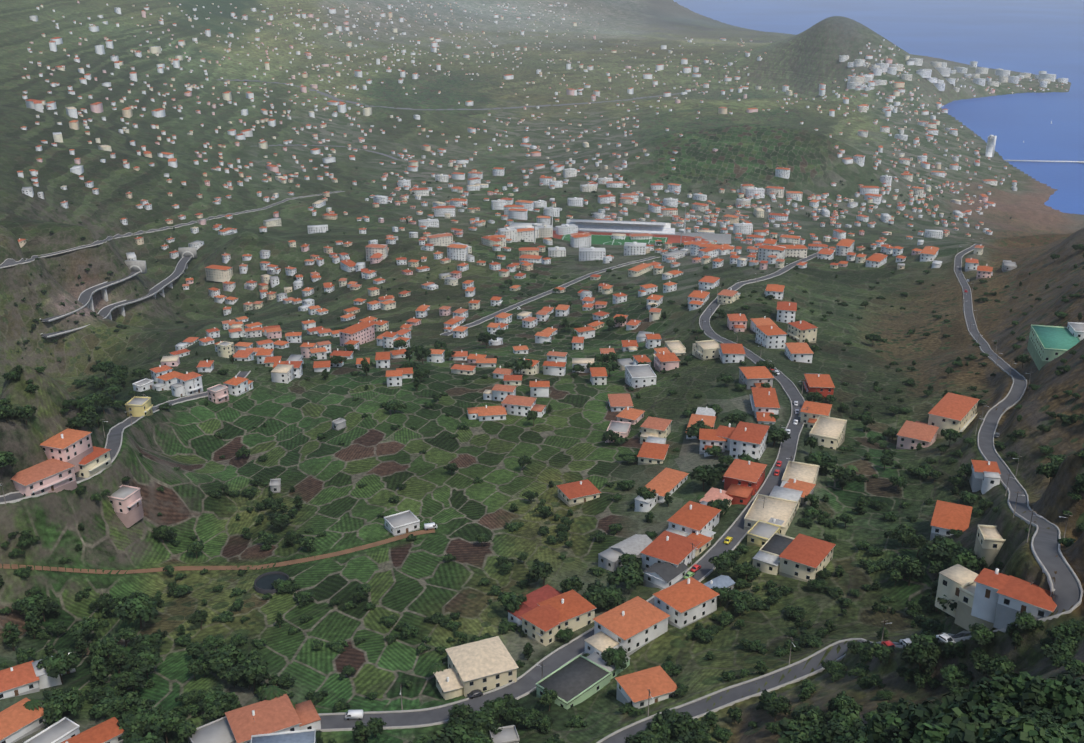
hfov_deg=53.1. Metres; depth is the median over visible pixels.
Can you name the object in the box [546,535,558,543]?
shrub
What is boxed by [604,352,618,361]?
tree
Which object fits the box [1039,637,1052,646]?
shrub
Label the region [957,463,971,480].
tree
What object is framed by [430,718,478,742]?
tree
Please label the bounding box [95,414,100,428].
tree
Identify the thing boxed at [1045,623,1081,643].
tree
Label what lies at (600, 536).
shrub
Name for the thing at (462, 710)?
tree
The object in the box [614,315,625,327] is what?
tree
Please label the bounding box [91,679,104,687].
shrub
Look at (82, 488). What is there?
shrub
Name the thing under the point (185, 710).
shrub
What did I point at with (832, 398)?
tree
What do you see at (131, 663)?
tree
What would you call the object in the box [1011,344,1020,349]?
shrub
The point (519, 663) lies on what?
shrub
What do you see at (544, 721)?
shrub
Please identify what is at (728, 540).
car
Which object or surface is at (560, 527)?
shrub
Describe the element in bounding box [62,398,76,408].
shrub
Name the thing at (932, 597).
tree
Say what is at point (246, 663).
tree
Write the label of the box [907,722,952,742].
tree
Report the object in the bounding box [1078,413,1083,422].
tree
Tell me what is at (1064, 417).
shrub
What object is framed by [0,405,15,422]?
tree
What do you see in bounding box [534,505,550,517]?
tree
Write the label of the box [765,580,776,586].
tree
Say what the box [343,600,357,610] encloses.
shrub
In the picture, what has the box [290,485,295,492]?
shrub
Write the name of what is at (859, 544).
shrub
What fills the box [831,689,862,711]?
tree
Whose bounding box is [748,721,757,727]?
tree
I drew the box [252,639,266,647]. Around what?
tree
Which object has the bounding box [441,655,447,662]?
shrub
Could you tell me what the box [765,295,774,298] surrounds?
shrub
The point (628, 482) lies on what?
shrub
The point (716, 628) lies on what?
shrub
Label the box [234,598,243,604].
tree
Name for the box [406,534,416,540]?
shrub
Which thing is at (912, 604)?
tree
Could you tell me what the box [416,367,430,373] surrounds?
tree
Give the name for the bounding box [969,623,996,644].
tree
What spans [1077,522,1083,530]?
shrub
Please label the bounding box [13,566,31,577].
shrub
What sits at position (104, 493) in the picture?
shrub
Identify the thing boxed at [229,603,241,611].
tree
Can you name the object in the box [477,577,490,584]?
shrub
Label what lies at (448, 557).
shrub
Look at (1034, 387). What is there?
shrub
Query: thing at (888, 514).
shrub
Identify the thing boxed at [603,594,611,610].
tree
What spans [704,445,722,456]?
tree
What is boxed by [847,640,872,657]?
tree
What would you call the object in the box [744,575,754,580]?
shrub
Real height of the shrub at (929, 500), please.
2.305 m
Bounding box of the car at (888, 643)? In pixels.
[881,640,894,647]
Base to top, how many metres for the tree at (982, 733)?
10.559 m
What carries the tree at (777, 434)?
on the terrain ground
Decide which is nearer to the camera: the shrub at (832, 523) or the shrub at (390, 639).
the shrub at (390, 639)
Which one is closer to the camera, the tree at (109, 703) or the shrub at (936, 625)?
the shrub at (936, 625)
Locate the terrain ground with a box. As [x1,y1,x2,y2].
[0,0,1083,742]
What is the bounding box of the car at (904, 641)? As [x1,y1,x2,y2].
[899,638,911,646]
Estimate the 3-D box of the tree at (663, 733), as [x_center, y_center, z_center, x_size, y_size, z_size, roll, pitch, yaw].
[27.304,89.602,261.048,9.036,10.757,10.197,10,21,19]
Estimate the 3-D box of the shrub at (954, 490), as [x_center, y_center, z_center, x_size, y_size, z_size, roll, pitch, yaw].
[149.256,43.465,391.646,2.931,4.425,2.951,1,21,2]
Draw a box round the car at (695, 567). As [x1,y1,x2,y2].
[690,564,700,571]
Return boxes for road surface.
[0,79,1079,742]
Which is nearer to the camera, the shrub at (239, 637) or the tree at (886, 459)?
the shrub at (239, 637)
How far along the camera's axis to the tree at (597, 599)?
342.82 m
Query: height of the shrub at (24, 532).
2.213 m
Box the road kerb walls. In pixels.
[0,191,1082,742]
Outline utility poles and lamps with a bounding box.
[1,238,1070,718]
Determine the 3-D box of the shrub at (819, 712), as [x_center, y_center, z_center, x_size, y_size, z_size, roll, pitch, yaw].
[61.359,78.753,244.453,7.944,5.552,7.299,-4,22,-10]
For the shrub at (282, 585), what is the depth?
370.88 m
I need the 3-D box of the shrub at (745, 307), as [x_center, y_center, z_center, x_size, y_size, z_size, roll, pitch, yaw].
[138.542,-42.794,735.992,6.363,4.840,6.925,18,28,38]
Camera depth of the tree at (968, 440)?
416.23 m
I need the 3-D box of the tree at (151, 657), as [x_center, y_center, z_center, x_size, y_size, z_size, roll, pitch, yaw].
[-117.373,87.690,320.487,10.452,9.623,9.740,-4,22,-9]
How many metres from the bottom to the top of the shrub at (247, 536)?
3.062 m
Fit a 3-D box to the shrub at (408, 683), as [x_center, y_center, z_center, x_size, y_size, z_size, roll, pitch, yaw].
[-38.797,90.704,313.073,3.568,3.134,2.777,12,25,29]
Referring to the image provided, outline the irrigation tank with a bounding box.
[254,571,288,593]
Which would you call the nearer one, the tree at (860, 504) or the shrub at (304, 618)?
the shrub at (304, 618)
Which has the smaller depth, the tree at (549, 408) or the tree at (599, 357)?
the tree at (549, 408)
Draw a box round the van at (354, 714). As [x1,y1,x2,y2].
[345,710,362,719]
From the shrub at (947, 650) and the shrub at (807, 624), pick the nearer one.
the shrub at (947, 650)
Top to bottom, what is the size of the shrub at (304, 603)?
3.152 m
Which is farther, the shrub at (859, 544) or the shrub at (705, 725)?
the shrub at (859, 544)
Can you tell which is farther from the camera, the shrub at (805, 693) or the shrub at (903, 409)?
the shrub at (903, 409)
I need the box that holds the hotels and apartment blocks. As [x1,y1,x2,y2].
[365,55,1067,261]
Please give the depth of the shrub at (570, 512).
417.51 m
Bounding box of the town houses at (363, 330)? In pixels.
[17,0,1066,386]
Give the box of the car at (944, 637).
[936,633,955,642]
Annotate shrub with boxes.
[0,398,10,404]
[0,606,11,614]
[0,662,7,667]
[1,541,9,547]
[2,370,20,379]
[7,531,18,538]
[8,548,25,556]
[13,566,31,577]
[16,365,22,373]
[16,536,39,546]
[20,529,30,535]
[24,385,38,390]
[25,586,40,594]
[34,366,45,371]
[35,628,50,638]
[44,643,55,654]
[53,609,60,615]
[59,557,70,562]
[60,408,68,414]
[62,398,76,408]
[62,698,84,716]
[74,380,86,387]
[74,485,86,494]
[74,543,82,551]
[75,590,88,600]
[78,523,84,530]
[85,633,95,639]
[85,686,105,701]
[90,492,101,500]
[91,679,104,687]
[101,489,110,496]
[101,607,111,618]
[104,655,112,664]
[105,709,123,720]
[106,684,132,694]
[121,476,130,481]
[147,679,154,687]
[156,485,163,491]
[157,403,171,409]
[171,540,180,545]
[171,584,193,595]
[173,704,183,710]
[174,633,191,645]
[180,703,197,715]
[190,706,203,716]
[203,634,224,649]
[205,488,222,497]
[211,610,234,622]
[212,584,223,591]
[214,430,225,438]
[217,369,228,374]
[220,483,228,488]
[224,488,228,495]
[229,490,239,496]
[229,587,246,597]
[229,633,248,645]
[237,569,247,575]
[240,616,249,622]
[241,487,257,497]
[241,527,249,536]
[243,533,252,538]
[249,478,261,485]
[258,455,268,460]
[258,514,263,521]
[260,543,271,550]
[262,593,272,599]
[271,578,295,592]
[274,497,283,502]
[275,690,294,696]
[280,672,295,687]
[284,539,291,547]
[287,583,300,593]
[288,627,300,633]
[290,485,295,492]
[294,590,314,602]
[298,598,313,608]
[300,615,312,622]
[305,527,312,532]
[305,690,327,706]
[311,640,323,650]
[316,730,323,742]
[317,433,326,438]
[317,531,326,535]
[326,639,348,653]
[327,738,336,742]
[329,598,340,605]
[332,698,350,712]
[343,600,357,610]
[350,371,359,375]
[354,637,364,645]
[355,583,371,593]
[365,602,375,609]
[365,691,377,699]
[380,614,398,625]
[384,635,398,644]
[388,496,399,503]
[391,424,399,428]
[395,623,404,630]
[397,483,406,489]
[401,680,412,687]
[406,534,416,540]
[416,642,431,654]
[420,735,431,741]
[422,636,431,642]
[424,402,434,407]
[424,612,444,623]
[435,645,446,654]
[439,616,451,626]
[441,617,449,622]
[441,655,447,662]
[443,553,455,561]
[443,620,461,631]
[446,637,455,642]
[449,434,458,438]
[450,611,460,618]
[453,631,461,637]
[457,422,469,428]
[470,635,482,641]
[473,476,482,483]
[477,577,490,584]
[483,633,495,639]
[487,587,502,595]
[498,618,516,633]
[504,522,523,531]
[510,502,517,511]
[516,579,529,588]
[516,625,526,636]
[516,660,524,666]
[526,708,542,718]
[534,716,554,734]
[538,717,550,730]
[539,526,548,534]
[541,511,553,517]
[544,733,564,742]
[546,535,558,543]
[548,480,553,487]
[554,513,559,520]
[555,627,574,642]
[556,524,569,531]
[557,530,567,534]
[558,554,565,559]
[564,714,587,727]
[567,508,573,516]
[589,531,605,540]
[589,567,605,577]
[605,482,614,487]
[607,689,616,696]
[608,523,622,530]
[609,493,621,500]
[614,436,628,444]
[617,480,634,488]
[618,702,637,715]
[634,708,645,716]
[645,511,654,521]
[645,531,656,537]
[661,660,681,675]
[668,390,676,394]
[673,684,688,696]
[682,410,694,416]
[686,632,694,639]
[692,628,715,641]
[694,622,703,631]
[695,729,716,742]
[697,721,710,732]
[704,711,718,727]
[705,624,723,634]
[706,651,714,659]
[713,463,729,471]
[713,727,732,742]
[714,724,724,730]
[715,610,734,622]
[716,618,728,626]
[720,612,730,624]
[720,670,736,680]
[734,383,746,390]
[735,545,748,553]
[735,577,751,587]
[737,574,749,578]
[739,638,749,648]
[740,305,750,308]
[740,668,752,677]
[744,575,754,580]
[746,639,766,650]
[747,598,770,610]
[749,567,760,576]
[754,660,768,674]
[756,700,763,709]
[759,648,768,654]
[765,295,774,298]
[765,595,778,604]
[765,722,783,733]
[767,587,782,599]
[769,413,779,419]
[774,646,793,656]
[779,585,793,594]
[782,604,796,620]
[782,640,791,649]
[783,640,801,650]
[785,606,807,621]
[786,629,798,637]
[797,517,812,526]
[798,687,810,701]
[799,629,819,646]
[799,679,810,688]
[799,704,828,722]
[801,620,812,628]
[803,506,823,517]
[803,682,815,693]
[807,577,827,592]
[807,638,822,647]
[816,568,831,578]
[816,627,828,637]
[817,515,824,524]
[819,467,829,474]
[820,659,846,674]
[822,494,828,501]
[823,511,830,516]
[823,518,837,528]
[823,707,841,718]
[824,619,836,632]
[825,586,843,599]
[827,697,836,711]
[830,666,847,681]
[835,565,845,577]
[841,597,851,606]
[846,445,855,451]
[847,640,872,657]
[847,662,869,677]
[852,413,861,419]
[852,507,866,513]
[855,474,868,481]
[855,540,870,549]
[855,676,872,688]
[859,495,870,499]
[861,584,871,590]
[862,709,884,720]
[863,452,871,460]
[864,559,881,573]
[866,544,883,555]
[867,437,878,444]
[870,500,886,509]
[870,558,889,569]
[872,580,880,591]
[873,386,883,391]
[876,627,888,638]
[876,688,892,700]
[879,604,888,612]
[879,701,905,712]
[880,594,894,602]
[881,511,899,520]
[889,361,898,364]
[890,606,896,613]
[894,463,902,468]
[898,406,908,412]
[900,501,910,507]
[905,609,921,617]
[906,515,917,521]
[907,467,914,472]
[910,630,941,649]
[913,467,930,478]
[914,615,940,631]
[916,443,922,450]
[917,664,932,674]
[919,464,932,471]
[919,594,933,604]
[924,498,934,503]
[924,603,934,612]
[925,457,936,462]
[928,677,941,688]
[930,620,944,634]
[940,641,954,658]
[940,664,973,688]
[949,529,963,537]
[950,486,957,494]
[951,641,965,657]
[952,361,962,366]
[957,663,967,670]
[958,491,981,503]
[964,354,977,359]
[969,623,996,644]
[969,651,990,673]
[971,394,983,398]
[972,508,984,516]
[977,297,988,301]
[978,399,987,404]
[992,506,998,512]
[995,444,1005,449]
[1005,451,1017,457]
[1006,622,1016,636]
[1007,434,1016,439]
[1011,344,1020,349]
[1013,429,1025,437]
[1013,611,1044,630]
[1016,336,1026,340]
[1028,384,1040,389]
[1037,424,1050,431]
[1038,445,1053,453]
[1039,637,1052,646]
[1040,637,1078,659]
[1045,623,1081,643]
[1051,653,1065,666]
[1054,311,1068,318]
[1056,365,1070,371]
[1056,413,1073,424]
[1057,537,1075,546]
[1059,659,1071,666]
[1062,510,1072,516]
[1063,390,1071,394]
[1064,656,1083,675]
[1066,620,1083,636]
[1067,491,1081,500]
[1069,413,1077,422]
[1070,481,1083,493]
[1073,450,1083,457]
[1074,474,1083,483]
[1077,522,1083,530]
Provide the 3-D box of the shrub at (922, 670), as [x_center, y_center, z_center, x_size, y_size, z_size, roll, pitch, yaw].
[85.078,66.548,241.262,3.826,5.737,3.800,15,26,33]
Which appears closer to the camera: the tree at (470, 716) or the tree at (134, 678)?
the tree at (470, 716)
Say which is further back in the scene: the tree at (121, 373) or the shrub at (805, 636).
the tree at (121, 373)
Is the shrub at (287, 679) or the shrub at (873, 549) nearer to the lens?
the shrub at (287, 679)
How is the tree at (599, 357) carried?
on the terrain ground
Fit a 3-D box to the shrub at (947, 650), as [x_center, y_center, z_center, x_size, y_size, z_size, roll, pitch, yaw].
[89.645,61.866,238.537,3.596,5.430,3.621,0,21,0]
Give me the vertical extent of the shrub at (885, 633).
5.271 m
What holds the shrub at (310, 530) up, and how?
on the terrain ground
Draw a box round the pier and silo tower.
[985,135,1083,162]
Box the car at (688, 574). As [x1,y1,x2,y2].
[683,571,694,578]
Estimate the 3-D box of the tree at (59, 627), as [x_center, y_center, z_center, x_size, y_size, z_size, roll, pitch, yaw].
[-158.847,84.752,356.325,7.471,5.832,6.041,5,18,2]
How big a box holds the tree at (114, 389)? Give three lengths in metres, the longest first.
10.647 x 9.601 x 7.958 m
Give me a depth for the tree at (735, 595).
334.57 m
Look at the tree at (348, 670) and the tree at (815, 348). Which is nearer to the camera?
the tree at (348, 670)
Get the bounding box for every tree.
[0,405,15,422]
[0,451,11,469]
[0,451,16,467]
[1,622,21,650]
[11,592,44,614]
[12,405,36,424]
[15,647,36,664]
[18,534,32,540]
[22,611,41,638]
[24,595,60,621]
[28,384,34,393]
[36,647,79,683]
[41,687,67,696]
[41,689,80,726]
[42,687,73,707]
[45,621,67,635]
[65,412,95,429]
[69,617,103,641]
[69,686,84,702]
[73,398,88,409]
[74,638,88,657]
[75,392,105,405]
[80,404,97,418]
[84,648,109,662]
[88,376,100,383]
[88,591,112,610]
[89,632,118,664]
[89,653,108,683]
[89,666,114,680]
[89,690,123,717]
[90,361,115,377]
[93,382,100,389]
[94,394,113,413]
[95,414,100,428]
[100,377,104,387]
[101,384,122,398]
[101,685,120,696]
[105,375,125,386]
[105,595,128,610]
[107,367,119,376]
[107,643,128,672]
[110,400,126,409]
[111,365,127,373]
[111,668,146,691]
[114,591,157,628]
[114,626,136,646]
[117,370,126,386]
[117,714,142,739]
[118,691,142,718]
[122,655,152,673]
[122,711,146,733]
[122,732,164,742]
[123,591,164,621]
[123,708,148,735]
[128,391,136,397]
[128,652,162,677]
[129,628,168,649]
[129,646,140,656]
[129,698,155,710]
[131,368,150,379]
[131,721,144,737]
[139,646,158,669]
[140,704,166,733]
[150,710,183,742]
[151,525,174,542]
[153,525,177,540]
[162,565,174,574]
[167,581,176,587]
[172,720,196,742]
[175,572,186,579]
[175,691,195,706]
[177,624,184,634]
[185,641,205,656]
[186,540,204,558]
[187,608,208,629]
[187,658,203,680]
[193,689,207,702]
[197,684,229,710]
[198,661,214,676]
[200,699,230,721]
[201,598,206,605]
[201,648,245,677]
[209,642,233,658]
[218,664,243,686]
[227,692,241,710]
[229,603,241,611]
[230,659,270,689]
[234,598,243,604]
[235,446,250,457]
[237,678,256,689]
[240,659,250,687]
[248,649,262,662]
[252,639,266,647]
[254,682,269,697]
[255,503,264,510]
[258,532,277,544]
[261,498,271,504]
[265,501,280,512]
[267,512,295,529]
[268,673,283,687]
[274,611,283,627]
[280,502,287,513]
[283,531,303,545]
[288,507,297,514]
[293,495,302,510]
[297,536,314,550]
[321,369,329,379]
[329,355,346,363]
[339,664,356,677]
[344,344,354,350]
[352,589,369,602]
[352,720,372,742]
[360,358,369,375]
[367,717,386,736]
[384,399,406,412]
[392,338,407,349]
[399,362,415,368]
[401,621,418,637]
[404,347,412,361]
[408,737,435,742]
[410,345,423,351]
[413,370,428,381]
[413,377,420,390]
[414,348,431,364]
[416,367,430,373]
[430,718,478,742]
[432,394,441,399]
[434,340,446,348]
[443,463,458,473]
[444,350,455,360]
[448,703,471,719]
[450,716,471,724]
[457,632,467,644]
[462,706,497,725]
[467,708,502,734]
[472,734,493,742]
[475,331,496,347]
[475,533,491,546]
[477,731,492,738]
[479,707,499,726]
[483,697,507,718]
[495,329,504,337]
[496,556,514,564]
[497,562,513,573]
[497,591,526,612]
[499,706,528,726]
[503,693,520,708]
[504,279,511,287]
[504,361,513,367]
[512,358,532,374]
[517,455,531,469]
[517,553,526,559]
[521,712,535,728]
[522,490,538,502]
[522,642,534,659]
[525,410,537,425]
[526,559,553,585]
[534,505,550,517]
[536,688,557,710]
[539,499,545,505]
[547,404,552,411]
[557,533,567,541]
[560,516,573,524]
[560,573,583,591]
[562,316,567,326]
[564,540,572,546]
[570,322,581,327]
[572,364,584,371]
[582,578,625,607]
[587,361,605,368]
[591,584,622,603]
[594,353,605,361]
[601,430,618,443]
[601,646,627,669]
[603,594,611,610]
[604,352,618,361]
[604,359,619,376]
[606,319,615,326]
[606,561,642,589]
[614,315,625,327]
[618,452,637,463]
[618,553,641,567]
[624,730,661,742]
[635,486,655,499]
[641,721,673,742]
[646,713,664,727]
[656,708,677,721]
[657,732,697,742]
[659,715,674,739]
[664,492,673,506]
[669,711,703,740]
[672,714,699,741]
[684,355,693,364]
[685,420,712,440]
[689,465,722,490]
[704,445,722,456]
[707,403,722,415]
[707,498,731,516]
[708,553,736,574]
[711,586,730,605]
[715,309,723,316]
[717,374,733,385]
[718,455,734,469]
[720,412,746,426]
[721,550,731,559]
[727,707,742,723]
[728,549,741,559]
[728,588,754,604]
[731,561,754,578]
[732,600,750,615]
[734,619,744,628]
[738,453,759,462]
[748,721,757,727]
[755,360,774,368]
[761,383,770,387]
[761,689,789,709]
[765,425,790,446]
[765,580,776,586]
[765,697,791,720]
[776,716,801,742]
[790,729,810,742]
[791,709,822,726]
[794,617,801,629]
[799,723,824,732]
[803,450,837,469]
[804,436,817,453]
[804,494,818,504]
[804,728,833,742]
[805,390,824,402]
[810,345,821,354]
[818,708,862,729]
[822,721,849,742]
[823,533,836,541]
[824,395,836,403]
[828,465,856,483]
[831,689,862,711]
[836,446,848,452]
[836,513,853,527]
[837,721,867,742]
[838,473,846,489]
[840,405,848,409]
[844,738,864,742]
[845,719,863,739]
[849,588,859,597]
[856,497,864,514]
[859,558,866,564]
[860,301,868,308]
[861,415,874,424]
[861,642,894,663]
[864,698,921,742]
[865,333,880,346]
[866,674,885,687]
[870,709,907,735]
[871,602,879,613]
[880,455,893,469]
[882,426,897,437]
[882,449,896,458]
[883,524,915,545]
[884,705,925,742]
[885,405,900,414]
[886,569,902,586]
[887,555,908,575]
[888,475,907,491]
[891,733,902,742]
[892,559,917,579]
[896,666,916,682]
[900,640,941,674]
[902,379,914,384]
[904,556,925,585]
[904,600,922,611]
[906,534,926,556]
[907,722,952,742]
[911,693,963,727]
[913,669,931,688]
[921,546,952,569]
[923,389,932,396]
[926,560,946,577]
[928,576,938,611]
[929,469,943,481]
[929,534,968,557]
[931,580,956,625]
[937,684,1015,731]
[940,428,961,445]
[942,550,955,562]
[944,718,1067,742]
[945,366,953,373]
[947,475,967,486]
[947,684,969,697]
[949,548,987,570]
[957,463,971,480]
[958,680,1017,712]
[963,437,974,446]
[974,708,1013,731]
[975,670,1052,702]
[976,721,1066,742]
[978,499,993,511]
[980,656,1016,678]
[987,714,1058,742]
[993,560,1002,568]
[996,715,1083,742]
[1010,629,1023,649]
[1012,700,1021,712]
[1013,692,1058,721]
[1014,354,1030,368]
[1019,671,1083,724]
[1029,710,1083,742]
[1030,712,1059,720]
[1036,459,1058,483]
[1045,411,1056,417]
[1045,453,1066,464]
[1045,727,1066,738]
[1045,732,1073,742]
[1050,253,1059,261]
[1054,369,1062,374]
[1060,639,1078,649]
[1072,244,1083,253]
[1072,392,1080,399]
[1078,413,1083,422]
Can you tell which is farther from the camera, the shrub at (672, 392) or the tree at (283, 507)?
the shrub at (672, 392)
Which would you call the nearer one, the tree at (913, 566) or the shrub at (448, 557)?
the tree at (913, 566)
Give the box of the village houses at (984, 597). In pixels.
[0,227,1083,742]
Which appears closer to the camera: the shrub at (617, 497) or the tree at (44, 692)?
the tree at (44, 692)
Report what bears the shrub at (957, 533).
on the terrain ground
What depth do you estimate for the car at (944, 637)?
241.80 m
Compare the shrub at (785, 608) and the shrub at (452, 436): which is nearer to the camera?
the shrub at (785, 608)
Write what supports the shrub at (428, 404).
on the terrain ground
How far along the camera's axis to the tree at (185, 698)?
304.70 m
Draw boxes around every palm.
[23,698,44,710]
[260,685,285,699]
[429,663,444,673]
[846,465,858,479]
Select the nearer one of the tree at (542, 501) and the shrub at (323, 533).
the shrub at (323, 533)
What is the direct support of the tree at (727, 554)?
on the terrain ground
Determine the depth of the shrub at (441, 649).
328.81 m
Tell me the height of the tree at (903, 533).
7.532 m
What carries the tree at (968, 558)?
on the terrain ground
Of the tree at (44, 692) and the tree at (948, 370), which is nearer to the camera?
the tree at (44, 692)
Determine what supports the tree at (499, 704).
on the terrain ground
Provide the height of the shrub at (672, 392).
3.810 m
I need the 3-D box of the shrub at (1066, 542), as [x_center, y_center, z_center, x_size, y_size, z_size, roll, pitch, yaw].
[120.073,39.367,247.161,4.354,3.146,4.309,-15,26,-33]
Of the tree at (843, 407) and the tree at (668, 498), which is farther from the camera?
the tree at (843, 407)
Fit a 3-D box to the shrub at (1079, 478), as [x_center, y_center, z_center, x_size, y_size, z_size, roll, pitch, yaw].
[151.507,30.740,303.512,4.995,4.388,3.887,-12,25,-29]
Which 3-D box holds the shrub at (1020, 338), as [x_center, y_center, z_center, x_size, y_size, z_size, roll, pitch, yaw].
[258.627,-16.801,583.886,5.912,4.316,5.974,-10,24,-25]
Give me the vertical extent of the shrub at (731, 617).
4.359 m
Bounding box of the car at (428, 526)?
[424,522,437,529]
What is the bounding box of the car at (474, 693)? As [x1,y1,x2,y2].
[467,689,482,698]
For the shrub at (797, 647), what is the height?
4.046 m
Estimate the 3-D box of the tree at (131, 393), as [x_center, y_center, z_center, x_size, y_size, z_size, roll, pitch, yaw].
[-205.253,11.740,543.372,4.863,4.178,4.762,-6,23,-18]
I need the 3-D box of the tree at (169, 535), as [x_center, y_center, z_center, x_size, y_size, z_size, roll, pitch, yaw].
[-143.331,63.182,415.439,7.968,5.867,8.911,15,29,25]
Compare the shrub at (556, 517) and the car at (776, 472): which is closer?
the shrub at (556, 517)
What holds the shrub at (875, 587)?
on the terrain ground
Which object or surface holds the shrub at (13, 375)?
on the terrain ground
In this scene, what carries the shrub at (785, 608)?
on the terrain ground
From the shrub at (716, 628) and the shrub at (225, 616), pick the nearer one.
the shrub at (716, 628)
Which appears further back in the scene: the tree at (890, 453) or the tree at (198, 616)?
the tree at (890, 453)
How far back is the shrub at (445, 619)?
345.57 m
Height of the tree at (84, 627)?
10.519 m
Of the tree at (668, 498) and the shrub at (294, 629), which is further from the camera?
the tree at (668, 498)
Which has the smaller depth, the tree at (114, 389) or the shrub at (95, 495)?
the shrub at (95, 495)
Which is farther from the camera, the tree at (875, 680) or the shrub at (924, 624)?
the shrub at (924, 624)
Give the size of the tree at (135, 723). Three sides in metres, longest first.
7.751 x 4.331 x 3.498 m
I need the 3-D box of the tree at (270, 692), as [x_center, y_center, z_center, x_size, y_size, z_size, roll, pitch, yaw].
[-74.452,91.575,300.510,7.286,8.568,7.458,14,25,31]
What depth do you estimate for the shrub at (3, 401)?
391.57 m
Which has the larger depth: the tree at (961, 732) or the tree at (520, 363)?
the tree at (520, 363)
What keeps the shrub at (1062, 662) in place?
on the terrain ground
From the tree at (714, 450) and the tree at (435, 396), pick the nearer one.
the tree at (714, 450)
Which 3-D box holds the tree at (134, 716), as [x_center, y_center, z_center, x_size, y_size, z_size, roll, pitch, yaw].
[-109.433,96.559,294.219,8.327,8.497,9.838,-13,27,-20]
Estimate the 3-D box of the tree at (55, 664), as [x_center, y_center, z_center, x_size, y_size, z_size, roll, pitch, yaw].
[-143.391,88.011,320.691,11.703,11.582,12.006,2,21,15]
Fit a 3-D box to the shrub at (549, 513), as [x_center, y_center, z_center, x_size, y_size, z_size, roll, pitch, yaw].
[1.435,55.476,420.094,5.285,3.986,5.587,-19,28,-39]
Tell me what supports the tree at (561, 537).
on the terrain ground
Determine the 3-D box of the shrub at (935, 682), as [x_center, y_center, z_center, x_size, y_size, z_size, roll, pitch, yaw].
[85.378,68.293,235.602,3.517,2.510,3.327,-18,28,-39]
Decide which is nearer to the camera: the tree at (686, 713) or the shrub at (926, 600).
the tree at (686, 713)
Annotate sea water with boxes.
[673,0,1083,214]
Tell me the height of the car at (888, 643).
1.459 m
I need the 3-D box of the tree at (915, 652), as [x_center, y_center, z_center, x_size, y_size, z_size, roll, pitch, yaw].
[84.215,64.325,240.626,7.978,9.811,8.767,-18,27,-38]
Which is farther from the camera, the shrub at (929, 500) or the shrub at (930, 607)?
the shrub at (929, 500)
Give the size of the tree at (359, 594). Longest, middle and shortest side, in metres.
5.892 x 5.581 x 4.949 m
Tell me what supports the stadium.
on the terrain ground
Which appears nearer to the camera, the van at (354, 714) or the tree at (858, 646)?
the tree at (858, 646)
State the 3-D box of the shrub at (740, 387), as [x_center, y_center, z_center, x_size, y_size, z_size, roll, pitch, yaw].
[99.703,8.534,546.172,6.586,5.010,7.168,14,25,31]
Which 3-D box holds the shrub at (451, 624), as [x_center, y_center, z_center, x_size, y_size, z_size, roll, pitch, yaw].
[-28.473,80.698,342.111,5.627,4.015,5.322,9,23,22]
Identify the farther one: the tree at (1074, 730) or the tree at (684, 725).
the tree at (684, 725)
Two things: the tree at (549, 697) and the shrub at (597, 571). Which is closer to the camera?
the tree at (549, 697)
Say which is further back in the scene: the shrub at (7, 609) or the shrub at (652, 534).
the shrub at (652, 534)
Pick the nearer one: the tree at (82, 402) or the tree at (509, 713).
the tree at (509, 713)
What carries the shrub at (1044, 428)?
on the terrain ground
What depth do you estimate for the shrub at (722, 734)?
261.30 m
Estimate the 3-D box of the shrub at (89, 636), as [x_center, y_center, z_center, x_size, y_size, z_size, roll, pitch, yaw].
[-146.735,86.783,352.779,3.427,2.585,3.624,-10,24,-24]
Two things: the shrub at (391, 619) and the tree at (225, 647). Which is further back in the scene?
the shrub at (391, 619)
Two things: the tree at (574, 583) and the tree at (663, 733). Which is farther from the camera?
the tree at (574, 583)
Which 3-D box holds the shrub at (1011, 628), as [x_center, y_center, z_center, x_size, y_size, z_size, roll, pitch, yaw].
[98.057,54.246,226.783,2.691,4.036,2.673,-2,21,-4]
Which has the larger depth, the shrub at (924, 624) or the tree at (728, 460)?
the tree at (728, 460)
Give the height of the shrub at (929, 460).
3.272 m
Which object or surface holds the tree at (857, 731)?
on the terrain ground
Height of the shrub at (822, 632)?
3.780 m
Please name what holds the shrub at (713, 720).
on the terrain ground
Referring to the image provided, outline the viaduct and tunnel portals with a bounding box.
[40,247,196,337]
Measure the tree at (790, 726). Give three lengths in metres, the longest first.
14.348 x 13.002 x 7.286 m
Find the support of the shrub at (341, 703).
on the terrain ground
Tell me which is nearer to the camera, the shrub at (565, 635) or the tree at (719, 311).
the shrub at (565, 635)
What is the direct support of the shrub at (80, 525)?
on the terrain ground
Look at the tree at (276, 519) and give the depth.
421.79 m
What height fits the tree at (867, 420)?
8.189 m
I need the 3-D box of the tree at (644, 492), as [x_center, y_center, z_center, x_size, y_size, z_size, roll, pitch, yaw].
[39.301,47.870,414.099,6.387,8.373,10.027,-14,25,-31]
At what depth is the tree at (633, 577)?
353.38 m
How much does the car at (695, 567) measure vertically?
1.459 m
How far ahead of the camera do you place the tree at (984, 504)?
365.86 m
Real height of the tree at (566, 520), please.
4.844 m
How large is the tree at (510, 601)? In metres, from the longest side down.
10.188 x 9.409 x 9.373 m
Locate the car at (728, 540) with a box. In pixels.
[724,536,732,543]
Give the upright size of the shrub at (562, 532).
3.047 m
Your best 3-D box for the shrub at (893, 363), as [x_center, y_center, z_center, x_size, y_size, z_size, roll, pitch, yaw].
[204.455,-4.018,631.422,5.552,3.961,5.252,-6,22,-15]
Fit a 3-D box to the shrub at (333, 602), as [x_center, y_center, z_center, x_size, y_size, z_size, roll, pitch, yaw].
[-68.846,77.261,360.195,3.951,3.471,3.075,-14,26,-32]
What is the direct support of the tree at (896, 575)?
on the terrain ground
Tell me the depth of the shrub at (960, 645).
235.49 m
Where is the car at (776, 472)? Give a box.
[774,469,779,475]
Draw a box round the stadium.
[508,198,730,247]

